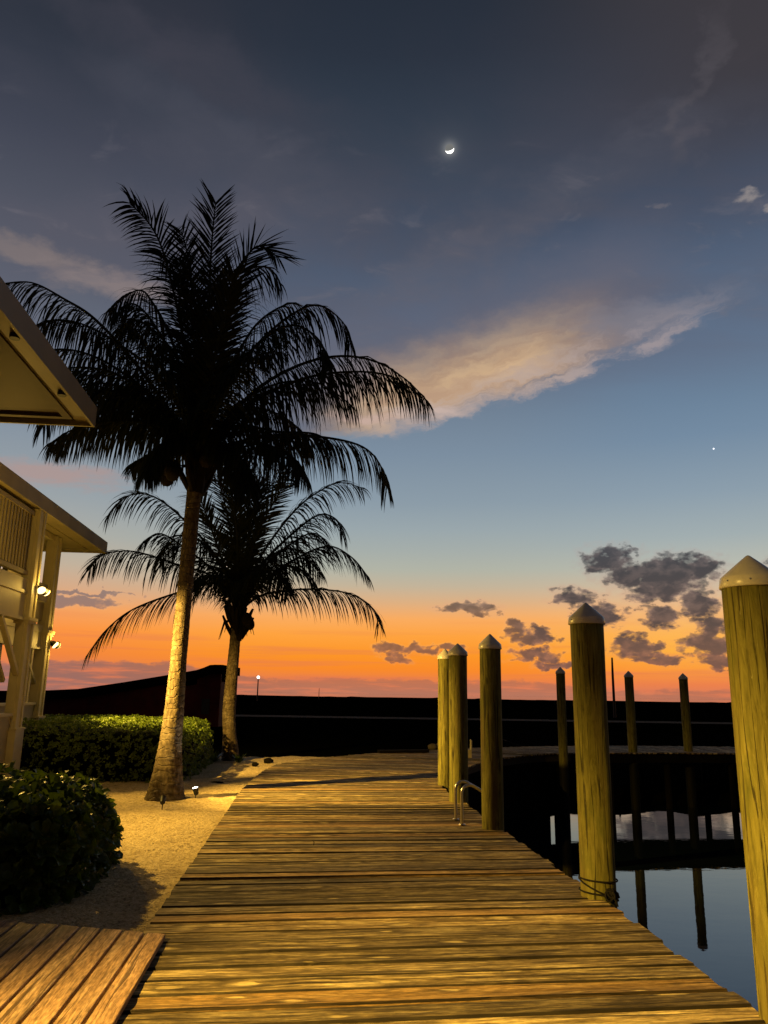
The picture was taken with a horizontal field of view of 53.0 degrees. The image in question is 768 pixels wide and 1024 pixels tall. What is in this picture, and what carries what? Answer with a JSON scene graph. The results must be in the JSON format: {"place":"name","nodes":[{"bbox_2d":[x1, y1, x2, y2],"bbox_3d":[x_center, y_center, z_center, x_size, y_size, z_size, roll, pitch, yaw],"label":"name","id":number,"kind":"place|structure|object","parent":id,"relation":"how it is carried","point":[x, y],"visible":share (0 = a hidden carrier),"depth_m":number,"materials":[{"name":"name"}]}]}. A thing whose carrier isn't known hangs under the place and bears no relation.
{"place":"outdoors","nodes":[
{"label":"outdoors","id":0,"kind":"place"},
{"bbox_2d":[0,665,239,726],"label":"shed","id":1,"kind":"structure","parent":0,"point":[204,691],"depth_m":38.59,"materials":[{"name":"black metal"}]},
{"bbox_2d":[0,756,323,932],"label":"sand","id":2,"kind":"structure","parent":0,"point":[160,848],"depth_m":8.66,"materials":[{"name":"beige sand"}]},
{"bbox_2d":[0,462,107,779],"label":"house","id":3,"kind":"structure","parent":2,"relation":"on","point":[35,523],"depth_m":14.09,"materials":[{"name":"beige paint"}]},
{"bbox_2d":[38,586,49,595],"bbox_3d":[-6.492,1.484,14.594,0.230,0.191,0.388,1,-13,0],"label":"floodlight","id":4,"kind":"object","parent":3,"relation":"attached to","point":[43,591],"visible":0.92,"depth_m":14.47,"materials":[{"name":"white metal"}]},
{"bbox_2d":[50,641,60,648],"bbox_3d":[-7.228,2.898,16.872,0.235,0.178,0.347,1,-13,0],"label":"floodlight","id":5,"kind":"object","parent":3,"relation":"attached to","point":[55,644],"visible":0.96,"depth_m":16.74,"materials":[{"name":"black metal"}]},
{"bbox_2d":[0,760,123,916],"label":"shrub","id":6,"kind":"object","parent":2,"relation":"on","point":[60,833],"visible":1,"depth_m":6.45,"materials":[{"name":"green plant"}]},
{"bbox_2d":[0,920,164,1023],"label":"plank platform","id":7,"kind":"structure","parent":2,"relation":"on","point":[55,974],"depth_m":4.38,"materials":[{"name":"brown wood"}]},
{"bbox_2d":[20,714,214,782],"bbox_3d":[-6.156,5.092,16.910,4.529,1.238,5.081,2,-13,-5],"label":"hedge","id":8,"kind":"object","parent":2,"relation":"on","point":[105,748],"visible":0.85,"depth_m":14.82,"materials":[{"name":"green plant"}]},
{"bbox_2d":[160,795,166,809],"bbox_3d":[-3.275,4.322,11.356,0.101,0.273,0.134,1,-13,0],"label":"uplight","id":9,"kind":"object","parent":2,"relation":"on","point":[163,799],"visible":0.95,"depth_m":11.34,"materials":[{"name":"black metal"}]},
{"bbox_2d":[192,787,198,797],"bbox_3d":[-3.059,4.590,12.461,0.108,0.268,0.101,1,-13,0],"label":"uplight","id":10,"kind":"object","parent":2,"relation":"on","point":[195,791],"visible":0.94,"depth_m":12.45,"materials":[{"name":"black metal"}]},
{"bbox_2d":[210,751,222,761],"bbox_3d":[-4.252,6.078,19.180,0.735,0.306,0.557,2,-13,-6],"label":"plant","id":11,"kind":"object","parent":2,"relation":"on","point":[216,757],"visible":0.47,"depth_m":19.14,"materials":[{"name":"green plant"}]},
{"bbox_2d":[6,180,436,801],"bbox_3d":[-3.239,-0.832,13.801,8.467,11.550,4.153,1,-13,0],"label":"coconut palm","id":12,"kind":"object","parent":2,"relation":"on","point":[202,426],"visible":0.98,"depth_m":13.58,"materials":[{"name":"green plant"}]},
{"bbox_2d":[78,457,385,760],"bbox_3d":[-4.136,2.308,20.475,8.487,8.482,4.325,1,-13,0],"label":"coconut palm","id":13,"kind":"object","parent":2,"relation":"on","point":[248,575],"visible":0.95,"depth_m":20.16,"materials":[{"name":"green plant"}]},
{"bbox_2d":[232,754,244,762],"bbox_3d":[-3.612,6.090,19.047,0.460,0.242,0.481,1,-13,0],"label":"plant","id":14,"kind":"object","parent":2,"relation":"on","point":[239,758],"visible":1,"depth_m":18.97,"materials":[{"name":"green plant"}]},
{"bbox_2d":[264,758,273,763],"bbox_3d":[-2.848,6.148,18.994,0.246,0.157,0.201,1,-13,0],"label":"rock","id":15,"kind":"object","parent":2,"relation":"on","point":[268,760],"visible":0.82,"depth_m":18.92,"materials":[{"name":"brown stone"}]},
{"bbox_2d":[0,688,757,1010],"bbox_3d":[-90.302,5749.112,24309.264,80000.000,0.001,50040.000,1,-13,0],"label":"water","id":16,"kind":"structure","parent":0,"point":[681,883],"depth_m":15.20,"materials":[{"name":"blue liquid"}]},
{"bbox_2d":[437,649,448,792],"bbox_3d":[1.119,5.183,14.038,0.294,5.306,0.294,1,-13,0],"label":"piling","id":17,"kind":"object","parent":16,"relation":"in","point":[443,717],"visible":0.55,"depth_m":14.24,"materials":[{"name":"brown wood"}]},
{"bbox_2d":[448,643,467,803],"bbox_3d":[1.151,4.686,11.844,0.326,5.264,0.326,1,-13,0],"label":"piling","id":18,"kind":"object","parent":16,"relation":"in","point":[458,730],"visible":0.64,"depth_m":12.05,"materials":[{"name":"brown wood"}]},
{"bbox_2d":[478,634,503,830],"bbox_3d":[1.340,4.136,9.437,0.303,5.234,0.303,1,-13,0],"label":"piling","id":19,"kind":"object","parent":16,"relation":"in","point":[490,648],"visible":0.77,"depth_m":9.64,"materials":[{"name":"brown wood"}]},
{"bbox_2d":[555,667,569,815],"bbox_3d":[5.148,7.144,22.067,0.287,5.307,0.287,1,-13,0],"label":"piling","id":20,"kind":"object","parent":16,"relation":"in","point":[562,746],"visible":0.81,"depth_m":22.08,"materials":[{"name":"brown wood"}]},
{"bbox_2d":[568,603,616,907],"bbox_3d":[1.782,3.388,6.347,0.326,5.281,0.326,1,-13,0],"label":"piling","id":21,"kind":"object","parent":16,"relation":"in","point":[586,622],"visible":0.81,"depth_m":6.55,"materials":[{"name":"brown wood"}]},
{"bbox_2d":[578,874,619,906],"bbox_3d":[1.784,3.131,6.391,0.330,0.187,0.360,1,-13,0],"label":"mooring rope","id":22,"kind":"object","parent":21,"relation":"attached to","point":[612,894],"visible":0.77,"depth_m":6.26,"materials":[{"name":"brown fabric"}]},
{"bbox_2d":[503,745,738,811],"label":"pier deck","id":23,"kind":"structure","parent":16,"relation":"in","point":[668,755],"depth_m":23.53,"materials":[{"name":"brown wood"}]},
{"bbox_2d":[624,671,640,809],"bbox_3d":[7.573,7.512,23.376,0.294,5.267,0.294,1,-13,0],"label":"piling","id":24,"kind":"object","parent":16,"relation":"in","point":[632,742],"visible":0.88,"depth_m":23.43,"materials":[{"name":"brown wood"}]},
{"bbox_2d":[678,673,696,807],"bbox_3d":[9.550,7.726,24.104,0.294,5.247,0.294,1,-13,0],"label":"piling","id":25,"kind":"object","parent":16,"relation":"in","point":[687,741],"visible":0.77,"depth_m":24.16,"materials":[{"name":"brown wood"}]},
{"bbox_2d":[719,555,767,1023],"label":"piling","id":26,"kind":"object","parent":16,"relation":"in","point":[743,585],"visible":1,"depth_m":4.24,"materials":[{"name":"brown wood"}]},
{"bbox_2d":[0,0,767,698],"label":"sky","id":27,"kind":"structure","parent":0,"point":[575,292],"materials":[{"name":"blue"}]},
{"bbox_2d":[122,702,733,839],"bbox_3d":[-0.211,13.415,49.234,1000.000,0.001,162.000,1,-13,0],"label":"ground","id":28,"kind":"structure","parent":0,"point":[269,737],"depth_m":43.65,"materials":[{"name":"black"}]},
{"bbox_2d":[0,277,96,426],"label":"house","id":29,"kind":"structure","parent":28,"relation":"on","point":[40,384],"depth_m":8.67,"materials":[{"name":"paint"}]},
{"bbox_2d":[91,748,765,1023],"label":"boardwalk","id":30,"kind":"structure","parent":28,"relation":"on","point":[395,893],"depth_m":5.43,"materials":[{"name":"brown wood"}]},
{"bbox_2d":[428,744,437,749],"bbox_3d":[1.487,7.130,23.353,0.319,0.204,0.261,1,-13,0],"label":"rock","id":31,"kind":"object","parent":30,"relation":"on","point":[432,746],"visible":0.81,"depth_m":23.27,"materials":[{"name":"stone"}]},
{"bbox_2d":[453,780,480,825],"bbox_3d":[1.158,4.701,9.805,0.495,2.398,0.509,2,-13,-5],"label":"dock ladder","id":32,"kind":"object","parent":30,"relation":"attached to","point":[468,784],"visible":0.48,"depth_m":9.85,"materials":[{"name":"metal"}]},
{"bbox_2d":[611,658,615,717],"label":"utility pole","id":33,"kind":"object","parent":28,"relation":"on","point":[613,693],"visible":1,"depth_m":68.20,"materials":[{"name":"brown wood"}]},
{"bbox_2d":[445,144,453,153],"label":"moon","id":34,"kind":"object","parent":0,"point":[449,148],"visible":1,"depth_m":8084.16,"materials":[{"name":"grey"}]},
{"bbox_2d":[468,739,471,757],"bbox_3d":[2.259,6.254,20.366,0.153,0.468,0.120,1,-13,0],"label":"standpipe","id":35,"kind":"object","parent":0,"point":[470,753],"visible":0.92,"depth_m":20.29,"materials":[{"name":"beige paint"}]},
{"bbox_2d":[236,695,731,709],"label":"hills","id":36,"kind":"structure","parent":0,"point":[470,702],"depth_m":135.59,"materials":[{"name":"black"}]},
{"bbox_2d":[256,676,259,700],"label":"street lamp","id":37,"kind":"object","parent":36,"relation":"on","point":[258,677],"visible":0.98,"depth_m":131.55,"materials":[{"name":"black metal"}]},
{"bbox_2d":[236,715,732,723],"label":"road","id":38,"kind":"structure","parent":0,"point":[468,719],"depth_m":57.18,"materials":[{"name":"grey asphalt"}]},
{"bbox_2d":[479,730,739,804],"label":"bank","id":39,"kind":"structure","parent":0,"point":[715,789],"depth_m":28.07,"materials":[{"name":"soil"}]}
]}

